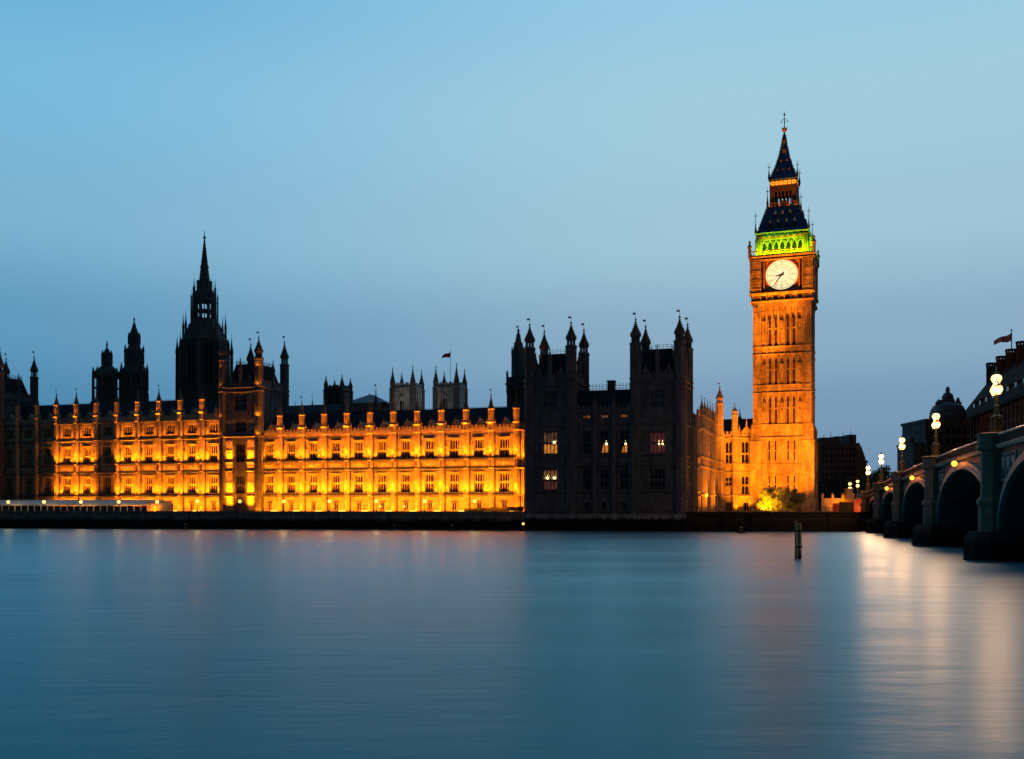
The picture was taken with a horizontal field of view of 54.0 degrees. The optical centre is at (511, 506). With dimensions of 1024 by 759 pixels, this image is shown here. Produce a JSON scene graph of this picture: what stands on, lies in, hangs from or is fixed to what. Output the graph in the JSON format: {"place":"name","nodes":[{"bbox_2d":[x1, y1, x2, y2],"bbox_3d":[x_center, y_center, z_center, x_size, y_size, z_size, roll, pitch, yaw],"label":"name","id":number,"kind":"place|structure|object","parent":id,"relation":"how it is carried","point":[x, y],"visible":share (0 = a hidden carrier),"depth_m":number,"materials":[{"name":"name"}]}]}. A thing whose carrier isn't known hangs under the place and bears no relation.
{"place":"outdoors","nodes":[
{"label":"outdoors","id":0,"kind":"place"},
{"bbox_2d":[90,341,121,403],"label":"lantern tower","id":1,"kind":"structure","parent":0,"point":[106,374],"depth_m":318.84,"materials":[{"name":"stone"}]},
{"bbox_2d":[3,383,218,510],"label":"palace","id":2,"kind":"structure","parent":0,"point":[158,448],"depth_m":284.34,"materials":[{"name":"stone"}]},
{"bbox_2d":[7,478,11,493],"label":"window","id":3,"kind":"structure","parent":2,"relation":"in","point":[9,481],"depth_m":296.95,"materials":[{"name":"glass"}]},
{"bbox_2d":[7,450,11,464],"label":"window","id":4,"kind":"structure","parent":2,"relation":"in","point":[9,452],"depth_m":296.95,"materials":[{"name":"glass"}]},
{"bbox_2d":[26,478,30,493],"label":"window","id":5,"kind":"structure","parent":2,"relation":"in","point":[28,480],"depth_m":294.85,"materials":[{"name":"glass"}]},
{"bbox_2d":[26,449,30,464],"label":"window","id":6,"kind":"structure","parent":2,"relation":"in","point":[28,451],"depth_m":294.85,"materials":[{"name":"glass"}]},
{"bbox_2d":[45,478,50,493],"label":"window","id":7,"kind":"structure","parent":2,"relation":"in","point":[47,480],"depth_m":292.56,"materials":[{"name":"glass"}]},
{"bbox_2d":[45,449,50,464],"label":"window","id":8,"kind":"structure","parent":2,"relation":"in","point":[47,451],"depth_m":292.56,"materials":[{"name":"glass"}]},
{"bbox_2d":[65,478,70,493],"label":"window","id":9,"kind":"structure","parent":2,"relation":"in","point":[67,480],"depth_m":290.28,"materials":[{"name":"glass"}]},
{"bbox_2d":[65,448,70,463],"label":"window","id":10,"kind":"structure","parent":2,"relation":"in","point":[67,450],"depth_m":290.28,"materials":[{"name":"glass"}]},
{"bbox_2d":[85,478,90,493],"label":"window","id":11,"kind":"structure","parent":2,"relation":"in","point":[87,480],"depth_m":288.02,"materials":[{"name":"glass"}]},
{"bbox_2d":[85,448,90,463],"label":"window","id":12,"kind":"structure","parent":2,"relation":"in","point":[87,450],"depth_m":288.02,"materials":[{"name":"glass"}]},
{"bbox_2d":[105,477,110,493],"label":"window","id":13,"kind":"structure","parent":2,"relation":"in","point":[107,479],"depth_m":285.99,"materials":[{"name":"glass"}]},
{"bbox_2d":[105,447,110,463],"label":"window","id":14,"kind":"structure","parent":2,"relation":"in","point":[107,449],"depth_m":285.99,"materials":[{"name":"glass"}]},
{"bbox_2d":[125,477,131,493],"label":"window","id":15,"kind":"structure","parent":2,"relation":"in","point":[128,480],"depth_m":283.70,"materials":[{"name":"glass"}]},
{"bbox_2d":[125,447,131,462],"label":"window","id":16,"kind":"structure","parent":2,"relation":"in","point":[128,450],"depth_m":283.66,"materials":[{"name":"glass"}]},
{"bbox_2d":[146,477,152,493],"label":"window","id":17,"kind":"structure","parent":2,"relation":"in","point":[149,480],"depth_m":281.49,"materials":[{"name":"glass"}]},
{"bbox_2d":[146,446,152,462],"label":"window","id":18,"kind":"structure","parent":2,"relation":"in","point":[149,449],"depth_m":281.49,"materials":[{"name":"glass"}]},
{"bbox_2d":[167,477,173,493],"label":"window","id":19,"kind":"structure","parent":2,"relation":"in","point":[170,480],"depth_m":279.23,"materials":[{"name":"glass"}]},
{"bbox_2d":[167,446,173,462],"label":"window","id":20,"kind":"structure","parent":2,"relation":"in","point":[170,449],"depth_m":279.23,"materials":[{"name":"glass"}]},
{"bbox_2d":[189,476,195,492],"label":"window","id":21,"kind":"structure","parent":2,"relation":"in","point":[192,479],"depth_m":277.06,"materials":[{"name":"glass"}]},
{"bbox_2d":[189,445,195,461],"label":"window","id":22,"kind":"structure","parent":2,"relation":"in","point":[192,448],"depth_m":277.06,"materials":[{"name":"glass"}]},
{"bbox_2d":[189,424,196,433],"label":"window","id":23,"kind":"structure","parent":2,"relation":"in","point":[192,427],"depth_m":277.06,"materials":[{"name":"glass"}]},
{"bbox_2d":[211,476,217,492],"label":"window","id":24,"kind":"structure","parent":2,"relation":"in","point":[214,479],"depth_m":274.83,"materials":[{"name":"glass"}]},
{"bbox_2d":[211,445,217,461],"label":"window","id":25,"kind":"structure","parent":2,"relation":"in","point":[214,448],"depth_m":274.83,"materials":[{"name":"glass"}]},
{"bbox_2d":[210,424,218,432],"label":"window","id":26,"kind":"structure","parent":2,"relation":"in","point":[214,428],"depth_m":274.97,"materials":[{"name":"glass"}]},
{"bbox_2d":[119,317,148,401],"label":"lantern tower","id":27,"kind":"structure","parent":0,"point":[134,372],"depth_m":320.33,"materials":[{"name":"stone"}]},
{"bbox_2d":[262,387,523,510],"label":"palace wing","id":28,"kind":"structure","parent":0,"point":[440,458],"depth_m":257.36,"materials":[{"name":"beige stone"}]},
{"bbox_2d":[267,476,273,492],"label":"window","id":29,"kind":"structure","parent":28,"relation":"in","point":[270,479],"depth_m":269.45,"materials":[{"name":"glass"}]},
{"bbox_2d":[267,444,273,460],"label":"window","id":30,"kind":"structure","parent":28,"relation":"in","point":[270,447],"depth_m":269.45,"materials":[{"name":"glass"}]},
{"bbox_2d":[288,475,294,492],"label":"window","id":31,"kind":"structure","parent":28,"relation":"in","point":[291,478],"depth_m":267.32,"materials":[{"name":"glass"}]},
{"bbox_2d":[288,443,294,460],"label":"window","id":32,"kind":"structure","parent":28,"relation":"in","point":[291,446],"depth_m":267.32,"materials":[{"name":"glass"}]},
{"bbox_2d":[310,475,317,492],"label":"window","id":33,"kind":"structure","parent":28,"relation":"in","point":[313,478],"depth_m":265.21,"materials":[{"name":"glass"}]},
{"bbox_2d":[310,443,317,459],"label":"window","id":34,"kind":"structure","parent":28,"relation":"in","point":[313,446],"depth_m":265.21,"materials":[{"name":"glass"}]},
{"bbox_2d":[333,475,339,492],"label":"window","id":35,"kind":"structure","parent":28,"relation":"in","point":[336,478],"depth_m":263.18,"materials":[{"name":"glass"}]},
{"bbox_2d":[333,442,339,459],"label":"window","id":36,"kind":"structure","parent":28,"relation":"in","point":[336,445],"depth_m":263.18,"materials":[{"name":"glass"}]},
{"bbox_2d":[355,475,362,492],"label":"window","id":37,"kind":"structure","parent":28,"relation":"in","point":[358,478],"depth_m":261.23,"materials":[{"name":"glass"}]},
{"bbox_2d":[355,442,362,459],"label":"window","id":38,"kind":"structure","parent":28,"relation":"in","point":[358,445],"depth_m":261.23,"materials":[{"name":"glass"}]},
{"bbox_2d":[379,474,386,492],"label":"window","id":39,"kind":"structure","parent":28,"relation":"in","point":[382,477],"depth_m":259.00,"materials":[{"name":"glass"}]},
{"bbox_2d":[379,441,386,458],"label":"window","id":40,"kind":"structure","parent":28,"relation":"in","point":[382,444],"depth_m":259.00,"materials":[{"name":"glass"}]},
{"bbox_2d":[402,474,409,491],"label":"window","id":41,"kind":"structure","parent":28,"relation":"in","point":[405,477],"depth_m":256.93,"materials":[{"name":"glass"}]},
{"bbox_2d":[402,441,409,458],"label":"window","id":42,"kind":"structure","parent":28,"relation":"in","point":[405,444],"depth_m":256.93,"materials":[{"name":"glass"}]},
{"bbox_2d":[426,474,433,491],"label":"window","id":43,"kind":"structure","parent":28,"relation":"in","point":[429,477],"depth_m":254.80,"materials":[{"name":"glass"}]},
{"bbox_2d":[426,440,433,458],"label":"window","id":44,"kind":"structure","parent":28,"relation":"in","point":[429,443],"depth_m":254.80,"materials":[{"name":"glass"}]},
{"bbox_2d":[450,474,458,491],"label":"window","id":45,"kind":"structure","parent":28,"relation":"in","point":[454,478],"depth_m":252.76,"materials":[{"name":"glass"}]},
{"bbox_2d":[450,439,458,457],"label":"window","id":46,"kind":"structure","parent":28,"relation":"in","point":[454,444],"depth_m":252.76,"materials":[{"name":"glass"}]},
{"bbox_2d":[475,473,483,491],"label":"window","id":47,"kind":"structure","parent":28,"relation":"in","point":[479,477],"depth_m":250.67,"materials":[{"name":"glass"}]},
{"bbox_2d":[475,439,483,457],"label":"window","id":48,"kind":"structure","parent":28,"relation":"in","point":[479,443],"depth_m":250.67,"materials":[{"name":"glass"}]},
{"bbox_2d":[500,473,508,491],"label":"window","id":49,"kind":"structure","parent":28,"relation":"in","point":[504,477],"depth_m":248.60,"materials":[{"name":"glass"}]},
{"bbox_2d":[500,438,508,456],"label":"window","id":50,"kind":"structure","parent":28,"relation":"in","point":[504,442],"depth_m":248.60,"materials":[{"name":"glass"}]},
{"bbox_2d":[0,528,1023,758],"bbox_3d":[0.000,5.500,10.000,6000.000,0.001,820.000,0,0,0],"label":"river water","id":51,"kind":"structure","parent":0,"point":[289,644],"depth_m":39.59,"materials":[{"name":"blue liquid"}]},
{"bbox_2d":[0,511,524,529],"bbox_3d":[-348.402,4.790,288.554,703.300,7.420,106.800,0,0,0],"label":"river wall","id":52,"kind":"structure","parent":51,"relation":"in","point":[405,520],"depth_m":244.88,"materials":[{"name":"stone"}]},
{"bbox_2d":[685,512,872,531],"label":"river wall","id":53,"kind":"structure","parent":51,"relation":"in","point":[780,521],"depth_m":223.40,"materials":[{"name":"black stone"}]},
{"bbox_2d":[686,505,849,511],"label":"railing","id":54,"kind":"object","parent":53,"relation":"on","point":[771,509],"visible":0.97,"depth_m":225.00,"materials":[{"name":"black metal"}]},
{"bbox_2d":[795,521,802,558],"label":"mooring post","id":55,"kind":"object","parent":51,"relation":"in","point":[798,541],"visible":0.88,"depth_m":105.90,"materials":[{"name":"brown wood"}]},
{"bbox_2d":[858,425,1023,561],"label":"bridge","id":56,"kind":"structure","parent":51,"relation":"in","point":[971,503],"depth_m":132.73,"materials":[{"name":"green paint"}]},
{"bbox_2d":[878,452,883,482],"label":"bridge lamp","id":57,"kind":"object","parent":56,"relation":"on","point":[881,477],"visible":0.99,"depth_m":212.09,"materials":[{"name":"metal"}]},
{"bbox_2d":[898,435,904,471],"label":"bridge lamp","id":58,"kind":"object","parent":56,"relation":"on","point":[901,465],"visible":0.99,"depth_m":178.35,"materials":[{"name":"metal"}]},
{"bbox_2d":[931,410,940,455],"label":"bridge lamp","id":59,"kind":"object","parent":56,"relation":"on","point":[935,448],"visible":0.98,"depth_m":141.35,"materials":[{"name":"metal"}]},
{"bbox_2d":[990,369,1002,431],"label":"bridge lamp","id":60,"kind":"object","parent":56,"relation":"on","point":[996,422],"visible":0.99,"depth_m":103.24,"materials":[{"name":"metal"}]},
{"bbox_2d":[0,0,1023,476],"label":"sky","id":61,"kind":"structure","parent":0,"point":[375,187],"materials":[{"name":"blue"}]},
{"label":"ground","id":62,"kind":"structure","parent":0,"visible":0},
{"bbox_2d":[0,351,38,499],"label":"palace tower","id":63,"kind":"structure","parent":62,"relation":"on","point":[10,387],"depth_m":299.86,"materials":[{"name":"stone"}]},
{"bbox_2d":[0,500,172,510],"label":"marquee","id":64,"kind":"object","parent":62,"relation":"on","point":[61,505],"visible":0.86,"depth_m":256.62,"materials":[{"name":"white fabric"}]},
{"bbox_2d":[175,231,233,399],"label":"spire tower","id":65,"kind":"structure","parent":62,"relation":"on","point":[197,357],"depth_m":327.90,"materials":[{"name":"stone"}]},
{"bbox_2d":[188,341,211,383],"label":"tall window","id":66,"kind":"structure","parent":65,"relation":"in","point":[210,344],"depth_m":326.77,"materials":[{"name":"black glass"}]},
{"bbox_2d":[218,332,289,510],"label":"palace tower","id":67,"kind":"structure","parent":62,"relation":"on","point":[252,391],"depth_m":270.60,"materials":[{"name":"stone"}]},
{"bbox_2d":[235,394,246,410],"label":"window","id":68,"kind":"structure","parent":67,"relation":"in","point":[240,400],"depth_m":270.64,"materials":[{"name":"glass"}]},
{"bbox_2d":[237,476,244,493],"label":"window","id":69,"kind":"structure","parent":67,"relation":"in","point":[240,479],"depth_m":270.64,"materials":[{"name":"glass"}]},
{"bbox_2d":[237,444,244,461],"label":"window","id":70,"kind":"structure","parent":67,"relation":"in","point":[240,447],"depth_m":270.64,"materials":[{"name":"glass"}]},
{"bbox_2d":[236,421,245,431],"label":"window","id":71,"kind":"structure","parent":67,"relation":"in","point":[240,425],"depth_m":270.64,"materials":[{"name":"glass"}]},
{"bbox_2d":[289,404,351,413],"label":"hall roof","id":72,"kind":"structure","parent":62,"relation":"on","point":[332,408],"depth_m":286.41,"materials":[{"name":"stone"}]},
{"bbox_2d":[322,375,353,410],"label":"church tower","id":73,"kind":"structure","parent":62,"relation":"on","point":[334,393],"depth_m":337.14,"materials":[{"name":"stone"}]},
{"bbox_2d":[353,395,388,411],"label":"pyramid roofed hall","id":74,"kind":"structure","parent":62,"relation":"on","point":[361,404],"depth_m":412.44,"materials":[{"name":"blue glass"}]},
{"bbox_2d":[372,384,378,410],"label":"spire","id":75,"kind":"structure","parent":62,"relation":"on","point":[375,406],"depth_m":299.48,"materials":[{"name":"stone"}]},
{"bbox_2d":[389,366,424,410],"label":"abbey tower","id":76,"kind":"structure","parent":62,"relation":"on","point":[406,395],"depth_m":385.62,"materials":[{"name":"stone"}]},
{"bbox_2d":[432,362,467,408],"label":"abbey tower","id":77,"kind":"structure","parent":62,"relation":"on","point":[453,395],"depth_m":380.61,"materials":[{"name":"stone"}]},
{"bbox_2d":[464,506,523,510],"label":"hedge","id":78,"kind":"object","parent":62,"relation":"on","point":[519,508],"visible":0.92,"depth_m":242.56,"materials":[{"name":"green plant"}]},
{"bbox_2d":[505,324,524,406],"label":"stair tower","id":79,"kind":"structure","parent":62,"relation":"on","point":[514,380],"depth_m":272.60,"materials":[{"name":"stone"}]},
{"bbox_2d":[511,388,519,401],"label":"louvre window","id":80,"kind":"structure","parent":79,"relation":"in","point":[513,392],"depth_m":272.10,"materials":[{"name":"black"}]},
{"bbox_2d":[523,310,693,531],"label":"palace pavilion","id":81,"kind":"structure","parent":62,"relation":"on","point":[611,458],"depth_m":231.03,"materials":[{"name":"stone"}]},
{"bbox_2d":[544,391,555,407],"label":"window","id":82,"kind":"structure","parent":81,"relation":"in","point":[549,397],"depth_m":235.14,"materials":[{"name":"glass"}]},
{"bbox_2d":[543,470,556,489],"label":"window","id":83,"kind":"structure","parent":81,"relation":"in","point":[548,484],"depth_m":235.14,"materials":[{"name":"glass"}]},
{"bbox_2d":[543,432,556,453],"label":"window","id":84,"kind":"structure","parent":81,"relation":"in","point":[548,437],"depth_m":235.14,"materials":[{"name":"glass"}]},
{"bbox_2d":[582,469,589,489],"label":"window","id":85,"kind":"structure","parent":81,"relation":"in","point":[585,472],"depth_m":232.57,"materials":[{"name":"glass"}]},
{"bbox_2d":[582,431,589,453],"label":"window","id":86,"kind":"structure","parent":81,"relation":"in","point":[585,434],"depth_m":232.57,"materials":[{"name":"glass"}]},
{"bbox_2d":[600,469,607,489],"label":"window","id":87,"kind":"structure","parent":81,"relation":"in","point":[603,472],"depth_m":231.21,"materials":[{"name":"glass"}]},
{"bbox_2d":[600,430,607,452],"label":"window","id":88,"kind":"structure","parent":81,"relation":"in","point":[603,433],"depth_m":231.21,"materials":[{"name":"glass"}]},
{"bbox_2d":[620,469,627,489],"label":"window","id":89,"kind":"structure","parent":81,"relation":"in","point":[623,472],"depth_m":229.75,"materials":[{"name":"glass"}]},
{"bbox_2d":[620,430,627,452],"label":"window","id":90,"kind":"structure","parent":81,"relation":"in","point":[623,433],"depth_m":229.75,"materials":[{"name":"glass"}]},
{"bbox_2d":[651,390,663,407],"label":"window","id":91,"kind":"structure","parent":81,"relation":"in","point":[657,396],"depth_m":227.18,"materials":[{"name":"glass"}]},
{"bbox_2d":[650,468,664,489],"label":"window","id":92,"kind":"structure","parent":81,"relation":"in","point":[657,475],"depth_m":227.18,"materials":[{"name":"glass"}]},
{"bbox_2d":[650,432,664,452],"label":"window","id":93,"kind":"structure","parent":81,"relation":"in","point":[655,437],"depth_m":227.24,"materials":[{"name":"glass"}]},
{"bbox_2d":[693,383,723,511],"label":"palace return","id":94,"kind":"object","parent":62,"relation":"on","point":[708,461],"visible":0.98,"depth_m":251.01,"materials":[{"name":"brown stone"}]},
{"bbox_2d":[723,403,752,510],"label":"palace link","id":95,"kind":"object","parent":62,"relation":"on","point":[736,460],"visible":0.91,"depth_m":270.14,"materials":[{"name":"stone"}]},
{"bbox_2d":[725,442,731,462],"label":"window","id":96,"kind":"structure","parent":95,"relation":"in","point":[728,445],"depth_m":271.63,"materials":[{"name":"glass"}]},
{"bbox_2d":[741,441,749,462],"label":"window","id":97,"kind":"structure","parent":95,"relation":"in","point":[745,445],"depth_m":270.24,"materials":[{"name":"glass"}]},
{"bbox_2d":[741,476,749,493],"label":"window","id":98,"kind":"structure","parent":95,"relation":"in","point":[745,480],"depth_m":270.24,"materials":[{"name":"glass"}]},
{"bbox_2d":[756,486,790,511],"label":"tree","id":99,"kind":"object","parent":62,"relation":"on","point":[770,498],"visible":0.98,"depth_m":228.91,"materials":[{"name":"yellow plant"}]},
{"bbox_2d":[747,111,819,511],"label":"clock tower","id":100,"kind":"structure","parent":62,"relation":"on","point":[783,294],"depth_m":265.26,"materials":[{"name":"stone"}]},
{"bbox_2d":[783,486,806,511],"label":"tree","id":101,"kind":"object","parent":62,"relation":"on","point":[795,500],"visible":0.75,"depth_m":232.22,"materials":[{"name":"green plant"}]},
{"bbox_2d":[818,474,851,505],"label":"tree","id":102,"kind":"object","parent":62,"relation":"on","point":[834,482],"visible":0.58,"depth_m":320.08,"materials":[{"name":"black plant"}]},
{"bbox_2d":[821,493,859,511],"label":"lit boundary wall","id":103,"kind":"structure","parent":62,"relation":"on","point":[828,502],"depth_m":259.89,"materials":[{"name":"stone"}]},
{"bbox_2d":[817,432,867,510],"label":"office building","id":104,"kind":"structure","parent":62,"relation":"on","point":[843,457],"depth_m":330.30,"materials":[{"name":"brown stone"}]},
{"bbox_2d":[833,498,861,511],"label":"hoarding","id":105,"kind":"object","parent":62,"relation":"on","point":[854,506],"visible":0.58,"depth_m":246.35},
{"bbox_2d":[844,488,853,501],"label":"statue plinth","id":106,"kind":"structure","parent":62,"relation":"on","point":[848,494],"depth_m":255.18,"materials":[{"name":"brown stone"}]},
{"bbox_2d":[851,470,887,497],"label":"tree","id":107,"kind":"object","parent":62,"relation":"on","point":[875,475],"visible":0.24,"depth_m":289.14,"materials":[{"name":"green plant"}]},
{"bbox_2d":[859,468,895,488],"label":"tree","id":108,"kind":"object","parent":62,"relation":"on","point":[886,473],"visible":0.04,"depth_m":297.34,"materials":[{"name":"green plant"}]},
{"bbox_2d":[896,386,970,470],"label":"domed building","id":109,"kind":"structure","parent":62,"relation":"on","point":[952,431],"depth_m":337.00,"materials":[{"name":"grey stone"}]},
{"bbox_2d":[929,427,966,455],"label":"window","id":110,"kind":"structure","parent":109,"relation":"in","point":[930,428],"depth_m":334.93,"materials":[{"name":"black glass"}]},
{"bbox_2d":[966,341,1023,443],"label":"chimneyed office","id":111,"kind":"structure","parent":62,"relation":"on","point":[1009,366],"depth_m":324.11,"materials":[{"name":"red brick"}]},
{"bbox_2d":[994,329,1011,350],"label":"flagpole","id":112,"kind":"object","parent":111,"relation":"attached to","point":[1007,338],"visible":1,"depth_m":282.00,"materials":[{"name":"black metal"}]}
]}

